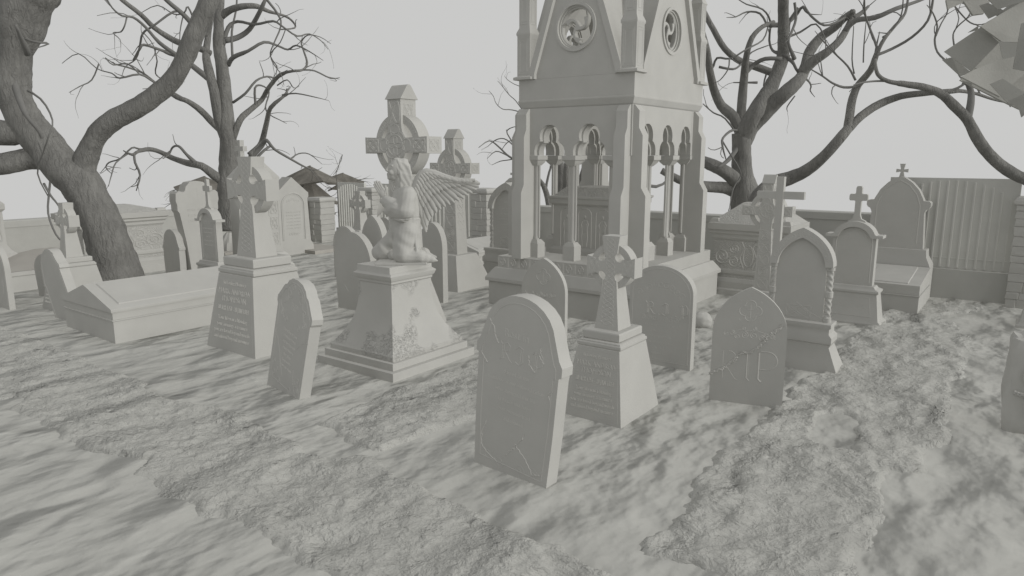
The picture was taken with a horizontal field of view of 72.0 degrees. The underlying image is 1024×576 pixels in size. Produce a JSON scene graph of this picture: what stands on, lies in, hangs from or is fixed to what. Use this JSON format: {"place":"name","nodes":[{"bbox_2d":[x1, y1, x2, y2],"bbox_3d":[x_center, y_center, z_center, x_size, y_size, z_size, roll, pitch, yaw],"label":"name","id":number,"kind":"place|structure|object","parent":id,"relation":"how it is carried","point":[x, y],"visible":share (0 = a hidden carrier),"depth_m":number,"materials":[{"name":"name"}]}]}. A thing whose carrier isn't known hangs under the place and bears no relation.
{"place":"outdoors","nodes":[
{"label":"outdoors","id":0,"kind":"place"},
{"bbox_2d":[0,326,612,575],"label":"path","id":1,"kind":"structure","parent":0,"point":[359,515],"depth_m":4.33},
{"bbox_2d":[327,148,342,215],"bbox_3d":[-3.760,-2.271,14.979,0.389,1.456,1.004,-4,11,-20],"label":"sapling","id":2,"kind":"object","parent":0,"point":[336,178],"visible":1,"depth_m":14.87,"materials":[{"name":"grey plant"}]},
{"bbox_2d":[318,329,582,451],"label":"path","id":3,"kind":"structure","parent":0,"point":[391,418],"depth_m":5.52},
{"bbox_2d":[0,241,1023,575],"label":"ground","id":4,"kind":"structure","parent":0,"point":[610,499],"depth_m":4.55,"materials":[{"name":"grey soil"}]},
{"bbox_2d":[0,245,15,309],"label":"round headstone","id":5,"kind":"object","parent":4,"relation":"on","point":[7,299],"visible":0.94,"depth_m":9.24,"materials":[{"name":"stone"}]},
{"bbox_2d":[0,201,17,257],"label":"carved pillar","id":6,"kind":"structure","parent":4,"relation":"on","point":[7,249],"depth_m":11.10,"materials":[{"name":"stone"}]},
{"bbox_2d":[8,247,58,291],"bbox_3d":[-7.527,-0.333,11.394,1.420,0.620,1.530,8,13,36],"label":"hipped tomb","id":7,"kind":"object","parent":4,"relation":"on","point":[23,275],"visible":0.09,"depth_m":10.64,"materials":[{"name":"stone"}]},
{"bbox_2d":[34,254,44,295],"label":"leaning headstone","id":8,"kind":"object","parent":4,"relation":"on","point":[39,277],"visible":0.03,"depth_m":10.12,"materials":[{"name":"stone"}]},
{"bbox_2d":[40,248,75,319],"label":"leaning headstone","id":9,"kind":"object","parent":4,"relation":"on","point":[58,281],"visible":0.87,"depth_m":8.65,"materials":[{"name":"stone"}]},
{"bbox_2d":[43,202,102,310],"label":"ring cross headstone","id":10,"kind":"object","parent":4,"relation":"on","point":[83,269],"visible":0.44,"depth_m":9.29,"materials":[{"name":"stone"}]},
{"bbox_2d":[50,204,168,272],"bbox_3d":[-6.861,-0.803,12.158,1.000,1.259,1.560,8,13,36],"label":"chest tomb","id":11,"kind":"object","parent":4,"relation":"on","point":[144,228],"visible":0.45,"depth_m":12.17,"materials":[{"name":"stone"}]},
{"bbox_2d":[0,0,220,280],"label":"bare tree","id":12,"kind":"object","parent":4,"relation":"on","point":[64,168],"visible":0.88,"depth_m":9.82,"materials":[{"name":"grey plant"}]},
{"bbox_2d":[3,209,231,252],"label":"boundary wall","id":13,"kind":"structure","parent":4,"relation":"on","point":[25,234],"depth_m":11.95,"materials":[{"name":"grey stone"}]},
{"bbox_2d":[61,266,219,343],"bbox_3d":[-4.061,0.125,8.797,1.240,0.685,2.340,8,13,36],"label":"coped tomb","id":14,"kind":"object","parent":4,"relation":"on","point":[127,309],"visible":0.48,"depth_m":7.98,"materials":[{"name":"stone"}]},
{"bbox_2d":[163,229,186,272],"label":"headstone","id":15,"kind":"object","parent":4,"relation":"on","point":[174,248],"visible":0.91,"depth_m":11.85,"materials":[{"name":"stone"}]},
{"bbox_2d":[163,176,217,206],"bbox_3d":[-7.487,-0.707,17.189,1.861,4.001,1.908,-4,11,-19],"label":"tiered shrub","id":16,"kind":"object","parent":4,"relation":"on","point":[213,183],"visible":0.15,"depth_m":16.68,"materials":[{"name":"grey plant"}]},
{"bbox_2d":[169,181,217,269],"bbox_3d":[-5.364,-1.032,11.997,0.202,1.570,0.760,8,13,36],"label":"shouldered memorial","id":17,"kind":"object","parent":4,"relation":"on","point":[187,199],"visible":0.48,"depth_m":11.81,"materials":[{"name":"stone"}]},
{"bbox_2d":[63,0,339,230],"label":"bare tree","id":18,"kind":"object","parent":4,"relation":"on","point":[224,124],"visible":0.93,"depth_m":12.98,"materials":[{"name":"grey plant"}]},
{"bbox_2d":[194,179,224,268],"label":"arched headstone","id":19,"kind":"object","parent":4,"relation":"on","point":[209,219],"visible":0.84,"depth_m":10.29,"materials":[{"name":"stone"}]},
{"bbox_2d":[223,232,232,255],"bbox_3d":[-4.523,-0.487,11.376,0.600,0.830,0.600,8,13,36],"label":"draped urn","id":20,"kind":"object","parent":4,"relation":"on","point":[227,243],"visible":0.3,"depth_m":11.19,"materials":[{"name":"stone"}]},
{"bbox_2d":[207,157,298,358],"bbox_3d":[-2.679,-0.303,7.418,0.880,2.123,0.780,8,13,36],"label":"ring cross headstone","id":21,"kind":"object","parent":4,"relation":"on","point":[257,272],"visible":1,"depth_m":7.22,"materials":[{"name":"stone"}]},
{"bbox_2d":[227,140,294,264],"bbox_3d":[-3.931,-1.088,10.828,0.480,2.315,0.960,8,13,36],"label":"block memorial","id":22,"kind":"object","parent":4,"relation":"on","point":[273,210],"visible":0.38,"depth_m":10.77,"materials":[{"name":"stone"}]},
{"bbox_2d":[267,278,322,399],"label":"scalloped headstone","id":23,"kind":"object","parent":4,"relation":"on","point":[298,323],"visible":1,"depth_m":5.86,"materials":[{"name":"stone"}]},
{"bbox_2d":[279,177,313,254],"bbox_3d":[-4.530,-1.419,14.337,0.314,1.660,0.920,8,13,36],"label":"gabled memorial","id":24,"kind":"object","parent":4,"relation":"on","point":[295,223],"visible":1,"depth_m":14.26,"materials":[{"name":"stone"}]},
{"bbox_2d":[279,165,341,213],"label":"roof","id":25,"kind":"structure","parent":4,"relation":"on","point":[306,179],"depth_m":17.01,"materials":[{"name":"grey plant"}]},
{"bbox_2d":[305,243,333,253],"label":"flat slab","id":26,"kind":"structure","parent":4,"relation":"on","point":[320,248],"depth_m":14.64,"materials":[{"name":"stone"}]},
{"bbox_2d":[307,196,335,242],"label":"stone pillar","id":27,"kind":"structure","parent":4,"relation":"on","point":[322,217],"depth_m":16.36,"materials":[{"name":"grey stone"}]},
{"bbox_2d":[333,226,354,276],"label":"round headstone","id":28,"kind":"object","parent":4,"relation":"on","point":[340,231],"visible":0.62,"depth_m":11.55,"materials":[{"name":"stone"}]},
{"bbox_2d":[316,173,372,191],"bbox_3d":[-4.403,-1.010,18.687,1.599,4.041,1.339,-5,12,-24],"label":"tiered shrub","id":29,"kind":"object","parent":4,"relation":"on","point":[342,177],"visible":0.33,"depth_m":18.17,"materials":[{"name":"grey plant"}]},
{"bbox_2d":[336,182,365,229],"bbox_3d":[-3.745,-1.631,16.536,0.950,1.660,0.190,8,13,36],"label":"ribbed panel","id":30,"kind":"object","parent":4,"relation":"on","point":[346,193],"visible":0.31,"depth_m":16.52,"materials":[{"name":"paint"}]},
{"bbox_2d":[335,231,375,309],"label":"round headstone","id":31,"kind":"object","parent":4,"relation":"on","point":[353,250],"visible":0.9,"depth_m":9.12,"materials":[{"name":"stone"}]},
{"bbox_2d":[350,191,370,232],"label":"ring cross headstone","id":32,"kind":"object","parent":4,"relation":"on","point":[360,203],"visible":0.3,"depth_m":12.78,"materials":[{"name":"stone"}]},
{"bbox_2d":[357,187,380,217],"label":"stone pillar","id":33,"kind":"structure","parent":4,"relation":"on","point":[372,194],"depth_m":15.81,"materials":[{"name":"grey stone"}]},
{"bbox_2d":[362,214,386,260],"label":"pointed headstone","id":34,"kind":"object","parent":4,"relation":"on","point":[374,231],"visible":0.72,"depth_m":11.70,"materials":[{"name":"stone"}]},
{"bbox_2d":[381,217,387,230],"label":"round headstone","id":35,"kind":"object","parent":4,"relation":"on","point":[385,220],"visible":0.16,"depth_m":12.94,"materials":[{"name":"grey stone"}]},
{"bbox_2d":[318,260,473,382],"bbox_3d":[-1.146,0.272,6.990,1.050,1.068,1.140,8,13,36],"label":"statue pedestal","id":36,"kind":"object","parent":4,"relation":"on","point":[397,328],"visible":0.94,"depth_m":6.72,"materials":[{"name":"stone"}]},
{"bbox_2d":[372,158,479,264],"bbox_3d":[-0.825,-0.753,6.846,1.069,1.009,0.514,-3,11,-15],"label":"angel statue","id":37,"kind":"object","parent":36,"relation":"on","point":[408,207],"visible":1,"depth_m":6.68,"materials":[{"name":"stone"}]},
{"bbox_2d":[380,184,421,226],"bbox_3d":[-2.499,-1.475,15.713,1.250,1.660,0.190,8,13,36],"label":"ribbed panel","id":38,"kind":"object","parent":4,"relation":"on","point":[383,214],"visible":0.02,"depth_m":15.81,"materials":[{"name":"paint"}]},
{"bbox_2d":[365,84,445,321],"bbox_3d":[-1.262,-0.887,8.291,0.995,2.896,0.646,8,13,36],"label":"cross","id":39,"kind":"object","parent":4,"relation":"on","point":[402,132],"visible":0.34,"depth_m":8.00,"materials":[{"name":"stone"}]},
{"bbox_2d":[422,222,447,302],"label":"round headstone","id":40,"kind":"object","parent":4,"relation":"on","point":[434,241],"visible":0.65,"depth_m":9.58,"materials":[{"name":"stone"}]},
{"bbox_2d":[429,193,474,238],"bbox_3d":[-1.338,-1.345,15.025,1.350,1.660,0.190,8,13,36],"label":"ribbed panel","id":41,"kind":"object","parent":4,"relation":"on","point":[438,216],"visible":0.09,"depth_m":14.69,"materials":[{"name":"paint"}]},
{"bbox_2d":[430,129,488,292],"bbox_3d":[-0.868,-1.154,10.744,0.801,2.475,0.836,8,13,36],"label":"cross","id":42,"kind":"object","parent":4,"relation":"on","point":[466,270],"visible":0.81,"depth_m":10.61,"materials":[{"name":"stone"}]},
{"bbox_2d":[467,236,490,263],"bbox_3d":[-0.498,-0.730,13.603,1.066,0.534,1.755,8,13,36],"label":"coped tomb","id":43,"kind":"object","parent":4,"relation":"on","point":[477,245],"visible":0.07,"depth_m":12.91,"materials":[{"name":"stone"}]},
{"bbox_2d":[470,188,495,237],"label":"stone pillar","id":44,"kind":"structure","parent":4,"relation":"on","point":[480,219],"depth_m":14.26,"materials":[{"name":"grey stone"}]},
{"bbox_2d":[482,182,511,273],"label":"columned headstone","id":45,"kind":"object","parent":4,"relation":"on","point":[498,204],"visible":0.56,"depth_m":11.19,"materials":[{"name":"stone"}]},
{"bbox_2d":[474,293,572,487],"bbox_3d":[0.049,0.671,4.401,0.670,1.290,0.113,15,18,37],"label":"cracked headstone","id":46,"kind":"object","parent":4,"relation":"on","point":[525,367],"visible":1,"depth_m":4.31,"materials":[{"name":"stone"}]},
{"bbox_2d":[522,258,567,337],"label":"pointed headstone","id":47,"kind":"object","parent":4,"relation":"on","point":[544,278],"visible":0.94,"depth_m":7.43,"materials":[{"name":"stone"}]},
{"bbox_2d":[477,64,664,204],"bbox_3d":[1.401,-2.986,15.377,4.496,3.650,1.164,-2,11,-9],"label":"bare tree","id":48,"kind":"object","parent":4,"relation":"on","point":[563,172],"visible":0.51,"depth_m":15.40,"materials":[{"name":"grey plant"}]},
{"bbox_2d":[485,0,720,321],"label":"canopied tomb","id":49,"kind":"object","parent":4,"relation":"on","point":[616,87],"visible":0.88,"depth_m":8.80,"materials":[{"name":"stone"}]},
{"bbox_2d":[548,185,653,255],"bbox_3d":[1.220,-0.943,9.738,1.120,0.905,0.960,8,13,36],"label":"figured tomb","id":50,"kind":"object","parent":49,"relation":"on","point":[592,214],"visible":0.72,"depth_m":9.41,"materials":[{"name":"stone"}]},
{"bbox_2d":[565,234,657,428],"bbox_3d":[0.788,0.333,5.521,0.530,1.495,0.650,8,13,36],"label":"ring cross headstone","id":51,"kind":"object","parent":4,"relation":"on","point":[611,382],"visible":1,"depth_m":5.39,"materials":[{"name":"stone"}]},
{"bbox_2d":[539,205,722,259],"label":"boundary wall","id":52,"kind":"structure","parent":4,"relation":"on","point":[656,224],"depth_m":12.54,"materials":[{"name":"grey stone"}]},
{"bbox_2d":[629,264,696,370],"bbox_3d":[1.433,0.324,6.752,0.643,1.095,0.094,8,13,35],"label":"inscribed headstone","id":53,"kind":"object","parent":4,"relation":"on","point":[663,304],"visible":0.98,"depth_m":6.67,"materials":[{"name":"stone"}]},
{"bbox_2d":[695,311,712,327],"bbox_3d":[2.228,0.387,8.350,0.277,0.228,0.266,8,13,36],"label":"boulder","id":54,"kind":"object","parent":4,"relation":"on","point":[704,319],"visible":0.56,"depth_m":8.25,"materials":[{"name":"stone"}]},
{"bbox_2d":[708,287,786,406],"bbox_3d":[1.900,0.527,5.703,0.584,1.085,0.059,4,11,20],"label":"pointed headstone","id":55,"kind":"object","parent":4,"relation":"on","point":[749,343],"visible":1,"depth_m":5.68,"materials":[{"name":"stone"}]},
{"bbox_2d":[708,202,809,295],"bbox_3d":[3.586,-0.535,10.309,1.200,1.420,1.000,8,13,36],"label":"chest tomb","id":56,"kind":"object","parent":4,"relation":"on","point":[735,233],"visible":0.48,"depth_m":10.08,"materials":[{"name":"stone"}]},
{"bbox_2d":[742,174,795,296],"bbox_3d":[3.069,-0.439,8.525,0.590,1.844,0.528,8,13,36],"label":"cross","id":57,"kind":"object","parent":4,"relation":"on","point":[764,210],"visible":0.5,"depth_m":8.44,"materials":[{"name":"stone"}]},
{"bbox_2d":[757,177,805,296],"bbox_3d":[2.872,-0.264,7.667,0.490,1.870,0.072,8,13,36],"label":"plain cross","id":58,"kind":"object","parent":4,"relation":"on","point":[780,194],"visible":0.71,"depth_m":7.53,"materials":[{"name":"stone"}]},
{"bbox_2d":[660,0,922,210],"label":"bare tree","id":59,"kind":"object","parent":4,"relation":"on","point":[739,185],"visible":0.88,"depth_m":12.99,"materials":[{"name":"grey plant"}]},
{"bbox_2d":[769,226,842,373],"bbox_3d":[2.747,0.134,6.734,0.798,1.435,0.320,8,13,35],"label":"columned headstone","id":60,"kind":"object","parent":4,"relation":"on","point":[803,262],"visible":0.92,"depth_m":6.63,"materials":[{"name":"stone"}]},
{"bbox_2d":[795,209,870,245],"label":"boundary wall","id":61,"kind":"structure","parent":4,"relation":"on","point":[823,222],"depth_m":10.86,"materials":[{"name":"grey stone"}]},
{"bbox_2d":[826,186,885,325],"bbox_3d":[4.134,-0.359,8.533,0.779,1.732,0.380,8,13,36],"label":"arched headstone","id":62,"kind":"object","parent":4,"relation":"on","point":[856,298],"visible":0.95,"depth_m":8.45,"materials":[{"name":"stone"}]},
{"bbox_2d":[747,0,1002,201],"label":"bare tree","id":63,"kind":"object","parent":4,"relation":"on","point":[823,156],"visible":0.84,"depth_m":10.14,"materials":[{"name":"grey plant"}]},
{"bbox_2d":[867,164,932,298],"bbox_3d":[5.481,-0.771,10.062,0.960,1.975,0.400,8,13,36],"label":"crowned headstone","id":64,"kind":"object","parent":4,"relation":"on","point":[900,206],"visible":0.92,"depth_m":9.91,"materials":[{"name":"stone"}]},
{"bbox_2d":[874,263,930,313],"bbox_3d":[5.178,0.040,9.527,0.700,0.582,1.017,8,13,36],"label":"desk tomb","id":65,"kind":"object","parent":4,"relation":"on","point":[905,289],"visible":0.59,"depth_m":9.16,"materials":[{"name":"stone"}]},
{"bbox_2d":[849,3,1023,184],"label":"bare tree","id":66,"kind":"object","parent":4,"relation":"on","point":[992,157],"visible":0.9,"depth_m":8.92,"materials":[{"name":"grey plant"}]},
{"bbox_2d":[891,177,1021,303],"bbox_3d":[6.144,-0.555,9.988,1.560,1.980,0.190,8,13,36],"label":"ribbed panel","id":67,"kind":"object","parent":4,"relation":"on","point":[969,229],"visible":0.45,"depth_m":9.76,"materials":[{"name":"paint"}]},
{"bbox_2d":[943,0,1023,116],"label":"leafy tree","id":68,"kind":"object","parent":4,"relation":"on","point":[989,55],"visible":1,"depth_m":3.11,"materials":[{"name":"grey plant"}]},
{"bbox_2d":[1001,330,1023,433],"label":"carved block","id":69,"kind":"structure","parent":4,"relation":"on","point":[1012,402],"depth_m":5.10,"materials":[{"name":"stone"}]},
{"bbox_2d":[1005,196,1023,308],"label":"stone pillar","id":70,"kind":"structure","parent":4,"relation":"on","point":[1014,296],"depth_m":9.26,"materials":[{"name":"grey stone"}]},
{"bbox_2d":[1015,307,1023,328],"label":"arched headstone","id":71,"kind":"object","parent":4,"relation":"on","point":[1019,323],"visible":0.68,"depth_m":8.32,"materials":[{"name":"stone"}]},
{"bbox_2d":[0,0,1023,231],"label":"sky","id":72,"kind":"structure","parent":0,"point":[448,51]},
{"bbox_2d":[639,300,984,575],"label":"path","id":73,"kind":"structure","parent":0,"point":[818,508],"depth_m":4.60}
]}

